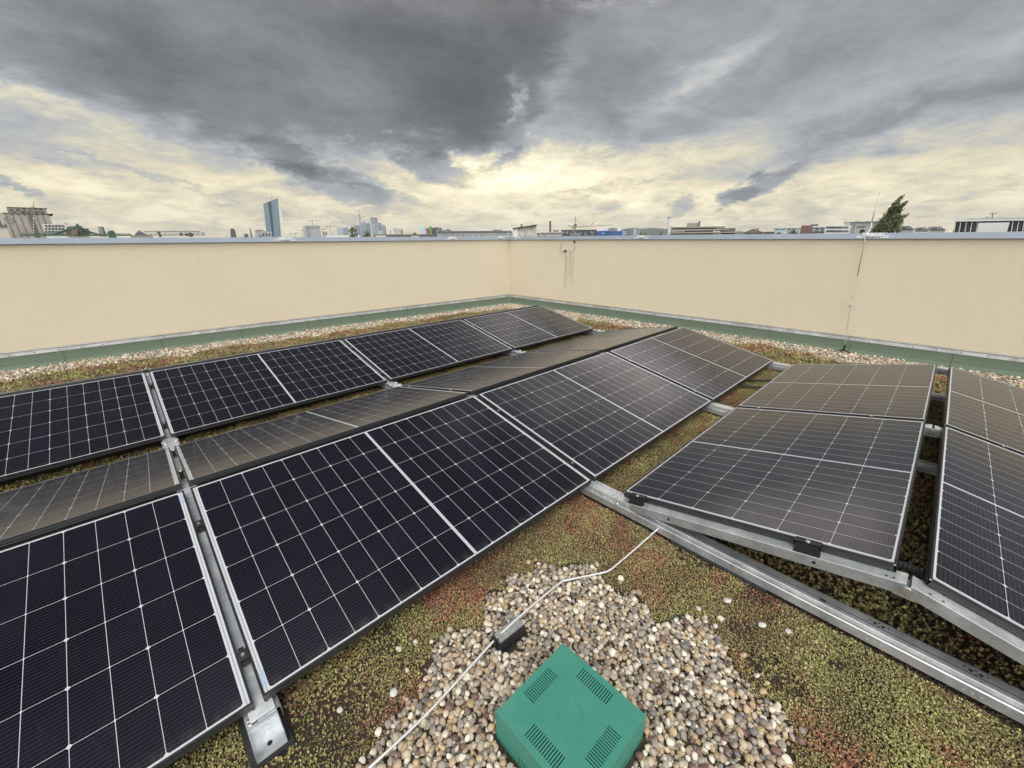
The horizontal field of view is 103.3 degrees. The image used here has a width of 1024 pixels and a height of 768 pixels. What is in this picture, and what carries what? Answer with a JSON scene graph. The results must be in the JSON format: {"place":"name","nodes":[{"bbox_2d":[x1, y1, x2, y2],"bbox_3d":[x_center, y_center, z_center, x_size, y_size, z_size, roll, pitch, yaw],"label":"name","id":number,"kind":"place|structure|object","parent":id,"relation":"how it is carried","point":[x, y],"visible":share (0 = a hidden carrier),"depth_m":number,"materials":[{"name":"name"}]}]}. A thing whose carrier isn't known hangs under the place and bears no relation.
{"place":"outdoors","nodes":[
{"label":"outdoors","id":0,"kind":"place"},
{"bbox_2d":[0,220,10,237],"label":"annexe building","id":1,"kind":"structure","parent":0,"point":[4,232],"depth_m":145.78,"materials":[{"name":"beige paint"}]},
{"bbox_2d":[42,223,67,237],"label":"office block","id":2,"kind":"structure","parent":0,"point":[49,228],"depth_m":141.29,"materials":[{"name":"white concrete"}]},
{"bbox_2d":[19,226,131,235],"bbox_3d":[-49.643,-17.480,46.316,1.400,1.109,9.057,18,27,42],"label":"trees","id":3,"kind":"object","parent":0,"point":[72,229],"visible":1,"depth_m":46.06,"materials":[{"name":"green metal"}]},
{"bbox_2d":[66,224,90,237],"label":"slate roofed house","id":4,"kind":"structure","parent":0,"point":[82,231],"depth_m":120.49,"materials":[{"name":"beige paint"}]},
{"bbox_2d":[98,226,106,236],"bbox_3d":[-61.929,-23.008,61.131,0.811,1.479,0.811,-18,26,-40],"label":"building","id":5,"kind":"structure","parent":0,"point":[101,229],"depth_m":60.91,"materials":[{"name":"grey metal"}]},
{"bbox_2d":[144,231,204,236],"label":"lattice boom","id":6,"kind":"object","parent":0,"point":[190,234],"visible":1,"depth_m":55.62,"materials":[{"name":"grey metal"}]},
{"bbox_2d":[303,225,320,236],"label":"hotel block","id":7,"kind":"structure","parent":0,"point":[312,230],"depth_m":1103.96,"materials":[{"name":"grey concrete"}]},
{"bbox_2d":[326,234,359,236],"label":"hall","id":8,"kind":"structure","parent":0,"point":[333,235],"depth_m":784.51,"materials":[{"name":"white"}]},
{"bbox_2d":[393,228,402,233],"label":"apartment block","id":9,"kind":"structure","parent":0,"point":[397,231],"depth_m":814.21,"materials":[{"name":"beige paint"}]},
{"bbox_2d":[420,226,441,236],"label":"mixed office block","id":10,"kind":"structure","parent":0,"point":[429,230],"depth_m":515.12,"materials":[{"name":"white glass"}]},
{"bbox_2d":[437,228,512,236],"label":"warehouse","id":11,"kind":"structure","parent":0,"point":[497,232],"depth_m":141.66,"materials":[{"name":"grey metal"}]},
{"bbox_2d":[0,303,1023,387],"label":"gravel","id":12,"kind":"structure","parent":0,"point":[5,376],"depth_m":5.80,"materials":[{"name":"beige gravel"}]},
{"bbox_2d":[0,0,1023,237],"label":"sky","id":13,"kind":"structure","parent":0,"point":[118,116],"materials":[{"name":"grey"}]},
{"bbox_2d":[513,224,536,236],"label":"plaster house","id":14,"kind":"structure","parent":0,"point":[530,230],"depth_m":88.82,"materials":[{"name":"paint"}]},
{"bbox_2d":[540,230,561,235],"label":"framed block","id":15,"kind":"structure","parent":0,"point":[555,233],"depth_m":224.72,"materials":[{"name":"white concrete"}]},
{"bbox_2d":[561,230,596,235],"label":"dark office block","id":16,"kind":"structure","parent":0,"point":[580,232],"depth_m":240.67,"materials":[{"name":"grey glass"}]},
{"bbox_2d":[597,227,625,235],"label":"blue building","id":17,"kind":"structure","parent":0,"point":[611,231],"depth_m":210.59,"materials":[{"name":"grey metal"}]},
{"bbox_2d":[633,228,639,234],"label":"twin tower block","id":18,"kind":"structure","parent":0,"point":[636,231],"depth_m":1530.73,"materials":[{"name":"grey concrete"}]},
{"bbox_2d":[620,228,744,234],"bbox_3d":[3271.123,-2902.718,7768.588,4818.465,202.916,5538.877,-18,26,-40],"label":"hills","id":19,"kind":"structure","parent":0,"point":[649,231],"depth_m":7376.56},
{"bbox_2d":[669,221,735,234],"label":"terraced block","id":20,"kind":"structure","parent":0,"point":[692,229],"depth_m":171.76,"materials":[{"name":"concrete"}]},
{"bbox_2d":[744,228,774,233],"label":"hip roof house","id":21,"kind":"structure","parent":0,"point":[754,231],"depth_m":156.10,"materials":[{"name":"beige paint"}]},
{"bbox_2d":[774,228,800,233],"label":"teal glass block","id":22,"kind":"structure","parent":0,"point":[780,230],"depth_m":181.83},
{"bbox_2d":[800,224,825,233],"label":"brick block","id":23,"kind":"structure","parent":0,"point":[807,229],"depth_m":146.48,"materials":[{"name":"brick"}]},
{"bbox_2d":[824,220,879,233],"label":"white office block","id":24,"kind":"structure","parent":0,"point":[852,227],"depth_m":122.16,"materials":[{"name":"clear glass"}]},
{"bbox_2d":[899,226,914,232],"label":"apartment building","id":25,"kind":"structure","parent":0,"point":[907,229],"depth_m":144.79,"materials":[{"name":"grey concrete"}]},
{"bbox_2d":[914,227,929,232],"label":"apartment building","id":26,"kind":"structure","parent":0,"point":[921,230],"depth_m":155.91,"materials":[{"name":"grey concrete"}]},
{"bbox_2d":[928,226,945,232],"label":"apartment building","id":27,"kind":"structure","parent":0,"point":[936,229],"depth_m":159.93,"materials":[{"name":"grey concrete"}]},
{"bbox_2d":[953,213,1023,231],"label":"frame building","id":28,"kind":"structure","parent":0,"point":[985,224],"depth_m":68.88,"materials":[{"name":"grey metal"}]},
{"label":"ground","id":29,"kind":"structure","parent":0,"visible":0},
{"bbox_2d":[0,203,52,237],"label":"grain silo","id":30,"kind":"object","parent":29,"relation":"on","point":[17,221],"visible":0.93,"depth_m":161.38,"materials":[{"name":"concrete"}]},
{"bbox_2d":[107,231,116,237],"bbox_3d":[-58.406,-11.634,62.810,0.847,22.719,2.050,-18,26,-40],"label":"crane cabin","id":31,"kind":"object","parent":29,"relation":"on","point":[111,236],"visible":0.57,"depth_m":58.50,"materials":[{"name":"green metal"}]},
{"bbox_2d":[130,230,153,237],"bbox_3d":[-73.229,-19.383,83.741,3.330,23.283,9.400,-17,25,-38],"label":"glass pyramid","id":32,"kind":"object","parent":29,"relation":"on","point":[139,234],"visible":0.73,"depth_m":77.58,"materials":[{"name":"grey glass"}]},
{"bbox_2d":[230,228,236,236],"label":"slender tower","id":33,"kind":"structure","parent":29,"relation":"on","point":[233,232],"depth_m":551.12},
{"bbox_2d":[255,229,271,236],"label":"stone hall","id":34,"kind":"structure","parent":29,"relation":"on","point":[263,233],"depth_m":341.07,"materials":[{"name":"beige stone"}]},
{"bbox_2d":[263,196,285,236],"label":"glass tower","id":35,"kind":"structure","parent":29,"relation":"on","point":[274,224],"depth_m":1544.85,"materials":[{"name":"blue glass"}]},
{"bbox_2d":[337,227,343,234],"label":"building","id":36,"kind":"structure","parent":29,"relation":"on","point":[339,230],"depth_m":3130.64,"materials":[{"name":"grey"}]},
{"bbox_2d":[343,227,348,234],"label":"building","id":37,"kind":"structure","parent":29,"relation":"on","point":[345,231],"depth_m":3232.46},
{"bbox_2d":[349,227,357,236],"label":"dark tree","id":38,"kind":"object","parent":29,"relation":"on","point":[351,229],"visible":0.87,"depth_m":368.52,"materials":[{"name":"green plant"}]},
{"bbox_2d":[355,225,360,236],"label":"building","id":39,"kind":"structure","parent":29,"relation":"on","point":[357,227],"depth_m":3434.93,"materials":[{"name":"grey"}]},
{"bbox_2d":[359,214,361,236],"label":"skyscraper","id":40,"kind":"structure","parent":29,"relation":"on","point":[360,225],"depth_m":3781.49,"materials":[{"name":"grey concrete"}]},
{"bbox_2d":[361,221,365,236],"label":"building","id":41,"kind":"structure","parent":29,"relation":"on","point":[363,227],"depth_m":3754.23,"materials":[{"name":"grey"}]},
{"bbox_2d":[365,223,371,236],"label":"building","id":42,"kind":"structure","parent":29,"relation":"on","point":[368,227],"depth_m":3634.41,"materials":[{"name":"grey"}]},
{"bbox_2d":[371,224,375,236],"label":"building","id":43,"kind":"structure","parent":29,"relation":"on","point":[373,228],"depth_m":3514.63,"materials":[{"name":"grey"}]},
{"bbox_2d":[370,218,376,232],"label":"building","id":44,"kind":"structure","parent":29,"relation":"on","point":[373,220],"depth_m":3855.05,"materials":[{"name":"grey"}]},
{"bbox_2d":[375,223,379,233],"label":"building","id":45,"kind":"structure","parent":29,"relation":"on","point":[377,226],"depth_m":3475.76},
{"bbox_2d":[374,230,433,236],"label":"rail hall","id":46,"kind":"structure","parent":29,"relation":"on","point":[404,235],"depth_m":345.70,"materials":[{"name":"concrete"}]},
{"bbox_2d":[568,221,606,235],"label":"yellow crane","id":47,"kind":"object","parent":29,"relation":"on","point":[583,226],"visible":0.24,"depth_m":175.08,"materials":[{"name":"grey metal"}]},
{"bbox_2d":[667,217,670,234],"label":"white chimney","id":48,"kind":"object","parent":29,"relation":"on","point":[669,223],"visible":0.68,"depth_m":200.84,"materials":[{"name":"white"}]},
{"bbox_2d":[787,229,798,233],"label":"leafy tree","id":49,"kind":"object","parent":29,"relation":"on","point":[793,232],"visible":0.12,"depth_m":97.82,"materials":[{"name":"green plant"}]},
{"bbox_2d":[869,195,908,232],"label":"poplar tree","id":50,"kind":"object","parent":29,"relation":"on","point":[891,221],"visible":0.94,"depth_m":52.01,"materials":[{"name":"green plant"}]},
{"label":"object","id":51,"kind":"structure","parent":29,"relation":"on","visible":0},
{"bbox_2d":[0,236,508,370],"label":"parapet wall","id":52,"kind":"structure","parent":51,"relation":"on","point":[62,300],"depth_m":6.07,"materials":[{"name":"paint"}]},
{"bbox_2d":[0,309,1023,767],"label":"soil","id":53,"kind":"structure","parent":51,"relation":"on","point":[964,645],"depth_m":1.55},
{"bbox_2d":[144,368,294,767],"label":"mounting rail","id":54,"kind":"object","parent":53,"relation":"on","point":[266,733],"visible":0.4,"depth_m":1.32,"materials":[{"name":"metal"}]},
{"bbox_2d":[0,369,143,396],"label":"solar panel","id":55,"kind":"object","parent":54,"relation":"on","point":[12,392],"visible":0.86,"depth_m":3.57,"materials":[{"name":"glass"},{"name":"silicon"},{"name":"aluminium"}]},
{"bbox_2d":[0,372,166,481],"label":"solar panel","id":56,"kind":"object","parent":54,"relation":"on","point":[46,429],"visible":1,"depth_m":3.00,"materials":[{"name":"glass"},{"name":"silicon"},{"name":"aluminium"}]},
{"bbox_2d":[0,448,182,548],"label":"solar panel","id":57,"kind":"object","parent":54,"relation":"on","point":[27,512],"visible":1,"depth_m":2.04,"materials":[{"name":"glass"},{"name":"silicon"},{"name":"aluminium"}]},
{"bbox_2d":[0,490,254,767],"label":"solar panel","id":58,"kind":"object","parent":54,"relation":"on","point":[117,648],"visible":1,"depth_m":1.35,"materials":[{"name":"glass"},{"name":"silicon"},{"name":"aluminium"}]},
{"bbox_2d":[147,339,337,372],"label":"solar panel","id":59,"kind":"object","parent":54,"relation":"on","point":[223,357],"visible":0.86,"depth_m":4.40,"materials":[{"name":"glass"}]},
{"bbox_2d":[149,340,386,437],"bbox_3d":[-2.302,-0.062,3.935,1.756,0.032,1.134,-18,39,-40],"label":"solar panel","id":60,"kind":"object","parent":54,"relation":"on","point":[192,398],"visible":1,"depth_m":3.77,"materials":[{"name":"glass"},{"name":"silicon"},{"name":"aluminium"}]},
{"bbox_2d":[174,386,467,486],"bbox_3d":[-1.359,0.267,3.004,1.756,0.032,1.134,-18,14,-40],"label":"solar panel","id":61,"kind":"object","parent":54,"relation":"attached to","point":[203,460],"visible":0.97,"depth_m":2.76,"materials":[{"name":"glass"},{"name":"silicon"},{"name":"aluminium"}]},
{"bbox_2d":[190,395,591,701],"bbox_3d":[-0.541,0.552,2.199,1.756,0.032,1.134,-18,39,-40],"label":"solar panel","id":62,"kind":"object","parent":54,"relation":"on","point":[323,553],"visible":1,"depth_m":1.94,"materials":[{"name":"glass"},{"name":"silicon"},{"name":"aluminium"}]},
{"bbox_2d":[336,707,342,713],"bbox_3d":[-0.573,1.087,1.348,0.022,0.014,0.019,16,16,10],"label":"loose stone","id":63,"kind":"object","parent":53,"relation":"on","point":[339,710],"visible":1,"depth_m":1.34,"materials":[{"name":"white stone"}]},
{"bbox_2d":[390,688,397,696],"bbox_3d":[-0.409,1.066,1.398,0.028,0.016,0.027,37,44,21],"label":"loose stone","id":64,"kind":"object","parent":53,"relation":"on","point":[393,692],"visible":1,"depth_m":1.39,"materials":[{"name":"white stone"}]},
{"bbox_2d":[395,646,401,651],"bbox_3d":[-0.433,1.011,1.549,0.027,0.015,0.019,12,29,33],"label":"loose stone","id":65,"kind":"object","parent":53,"relation":"on","point":[398,648],"visible":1,"depth_m":1.54,"materials":[{"name":"white stone"}]},
{"bbox_2d":[490,616,527,657],"bbox_3d":[-0.015,0.982,1.585,0.141,0.066,0.080,-17,25,-38],"label":"conductor holder","id":66,"kind":"object","parent":53,"relation":"on","point":[511,636],"visible":0.92,"depth_m":1.56,"materials":[{"name":"concrete"}]},
{"bbox_2d":[367,528,657,767],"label":"conductor wire","id":67,"kind":"object","parent":66,"relation":"on","point":[455,683],"visible":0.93,"depth_m":1.49,"materials":[{"name":"metal"}]},
{"bbox_2d":[0,307,1023,767],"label":"sedum","id":68,"kind":"object","parent":53,"relation":"on","point":[948,709],"visible":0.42,"depth_m":1.66,"materials":[{"name":"green plant"}]},
{"bbox_2d":[738,384,762,387],"bbox_3d":[2.472,0.024,4.142,0.443,0.036,0.024,5,20,14],"label":"black cable","id":69,"kind":"object","parent":68,"relation":"on","point":[748,386],"visible":0.41,"depth_m":4.14,"materials":[{"name":"plastic"}]},
{"bbox_2d":[747,378,771,380],"bbox_3d":[2.612,-0.048,4.339,0.428,0.036,0.024,4,20,13],"label":"black cable","id":70,"kind":"object","parent":68,"relation":"on","point":[749,379],"visible":0.5,"depth_m":4.32,"materials":[{"name":"plastic"}]},
{"bbox_2d":[355,558,806,767],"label":"gravel","id":71,"kind":"structure","parent":53,"relation":"on","point":[711,680],"depth_m":1.43,"materials":[{"name":"beige gravel"}]},
{"bbox_2d":[496,643,645,767],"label":"vent box","id":72,"kind":"object","parent":71,"relation":"on","point":[555,710],"visible":1,"depth_m":1.23,"materials":[{"name":"green plastic"}]},
{"bbox_2d":[167,477,1023,767],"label":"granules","id":73,"kind":"object","parent":53,"relation":"on","point":[984,706],"visible":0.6,"depth_m":1.49,"materials":[{"name":"green plant"}]},
{"bbox_2d":[342,340,1023,724],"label":"mounting rail","id":74,"kind":"object","parent":53,"relation":"on","point":[684,532],"visible":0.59,"depth_m":1.60,"materials":[{"name":"metal"}]},
{"bbox_2d":[312,319,457,341],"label":"solar panel","id":75,"kind":"object","parent":74,"relation":"on","point":[376,332],"visible":0.66,"depth_m":5.61,"materials":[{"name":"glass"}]},
{"bbox_2d":[343,320,512,381],"bbox_3d":[-1.008,-0.488,5.096,1.756,0.032,1.134,-18,39,-40],"label":"solar panel","id":76,"kind":"object","parent":74,"relation":"on","point":[395,355],"visible":1,"depth_m":4.96,"materials":[{"name":"glass"},{"name":"silicon"},{"name":"aluminium"}]},
{"bbox_2d":[403,350,600,394],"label":"solar panel","id":77,"kind":"object","parent":74,"relation":"on","point":[476,379],"visible":0.88,"depth_m":3.97,"materials":[{"name":"glass"},{"name":"silicon"},{"name":"aluminium"}]},
{"bbox_2d":[478,352,711,480],"bbox_3d":[0.752,0.126,3.360,1.756,0.032,1.134,-18,39,-40],"label":"solar panel","id":78,"kind":"object","parent":74,"relation":"on","point":[595,418],"visible":0.98,"depth_m":3.17,"materials":[{"name":"glass"},{"name":"silicon solar cells"},{"name":"aluminium"}]},
{"bbox_2d":[624,407,924,571],"bbox_3d":[1.657,0.442,2.467,1.756,0.032,1.134,-18,14,-40],"label":"solar panel","id":79,"kind":"object","parent":74,"relation":"on","point":[839,485],"visible":1,"depth_m":2.20,"materials":[{"name":"glass"},{"name":"silicon solar cells"},{"name":"aluminium"}]},
{"bbox_2d":[924,426,1023,639],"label":"solar panel","id":80,"kind":"object","parent":74,"relation":"on","point":[975,559],"visible":1,"depth_m":1.69,"materials":[{"name":"photovoltaic silicon cells"},{"name":"glass"},{"name":"aluminium"}]},
{"bbox_2d":[897,560,925,579],"bbox_3d":[1.550,0.746,1.546,0.040,0.095,0.471,-18,26,-40],"label":"corrugated conduit","id":81,"kind":"object","parent":80,"relation":"attached to","point":[912,569],"visible":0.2,"depth_m":1.54,"materials":[{"name":"black plastic"}]},
{"bbox_2d":[723,597,731,602],"bbox_3d":[0.928,0.933,1.745,0.036,0.017,0.030,-10,9,20],"label":"loose stone","id":82,"kind":"object","parent":53,"relation":"on","point":[727,600],"visible":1,"depth_m":1.74,"materials":[{"name":"white stone"}]},
{"bbox_2d":[448,319,1007,475],"bbox_3d":[1.102,-0.132,4.255,0.170,0.336,7.756,-18,26,-40],"label":"mounting rail","id":83,"kind":"object","parent":53,"relation":"on","point":[926,467],"visible":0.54,"depth_m":2.69,"materials":[{"name":"metal"}]},
{"bbox_2d":[429,305,538,322],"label":"solar panel","id":84,"kind":"object","parent":83,"relation":"on","point":[472,316],"visible":0.68,"depth_m":6.80,"materials":[{"name":"glass"}]},
{"bbox_2d":[463,306,593,349],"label":"solar panel","id":85,"kind":"object","parent":83,"relation":"on","point":[521,328],"visible":0.91,"depth_m":6.14,"materials":[{"name":"glass"},{"name":"silicon"},{"name":"aluminium"}]},
{"bbox_2d":[529,326,677,352],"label":"solar panel","id":86,"kind":"object","parent":83,"relation":"on","point":[604,341],"visible":0.81,"depth_m":5.17,"materials":[{"name":"glass"},{"name":"silicon solar cells"},{"name":"aluminium"}]},
{"bbox_2d":[609,327,772,402],"bbox_3d":[2.046,-0.300,4.521,1.756,0.032,1.134,-18,39,-40],"label":"solar panel","id":87,"kind":"object","parent":83,"relation":"on","point":[709,368],"visible":0.88,"depth_m":4.38,"materials":[{"name":"glass"},{"name":"silicon solar cells"},{"name":"aluminium"}]},
{"bbox_2d":[737,364,936,423],"bbox_3d":[2.951,0.016,3.628,1.756,0.032,1.134,-18,14,-40],"label":"solar panel","id":88,"kind":"object","parent":83,"relation":"on","point":[898,391],"visible":0.82,"depth_m":3.45,"materials":[{"name":"glass"},{"name":"silicon solar cells"},{"name":"aluminium"}]},
{"bbox_2d":[942,366,1023,454],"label":"solar panel","id":89,"kind":"object","parent":83,"relation":"on","point":[990,410],"visible":0.89,"depth_m":2.90,"materials":[{"name":"photovoltaic silicon cells"},{"name":"glass"},{"name":"aluminium"}]},
{"bbox_2d":[553,310,948,401],"bbox_3d":[2.397,-0.559,5.418,0.170,0.336,7.756,-18,26,-40],"label":"mounting rail","id":90,"kind":"object","parent":53,"relation":"on","point":[783,367],"visible":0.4,"depth_m":4.66,"materials":[{"name":"metal"}]},
{"bbox_2d":[758,621,765,627],"bbox_3d":[1.010,0.971,1.635,0.030,0.019,0.025,-9,33,25],"label":"loose stone","id":91,"kind":"object","parent":53,"relation":"on","point":[761,624],"visible":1,"depth_m":1.63,"materials":[{"name":"white stone"}]},
{"bbox_2d":[785,628,790,634],"bbox_3d":[1.097,0.982,1.609,0.023,0.016,0.022,-7,21,-18],"label":"loose stone","id":92,"kind":"object","parent":53,"relation":"on","point":[788,631],"visible":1,"depth_m":1.60,"materials":[{"name":"white stone"}]},
{"bbox_2d":[837,192,879,353],"bbox_3d":[4.441,-1.366,5.176,0.186,2.004,0.268,-2,20,-5],"label":"lightning rod","id":93,"kind":"object","parent":53,"relation":"on","point":[850,306],"visible":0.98,"depth_m":5.25,"materials":[{"name":"metal"}]},
{"bbox_2d":[509,232,1023,377],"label":"parapet wall","id":94,"kind":"structure","parent":51,"relation":"on","point":[949,299],"depth_m":5.65,"materials":[{"name":"paint"}]}
]}

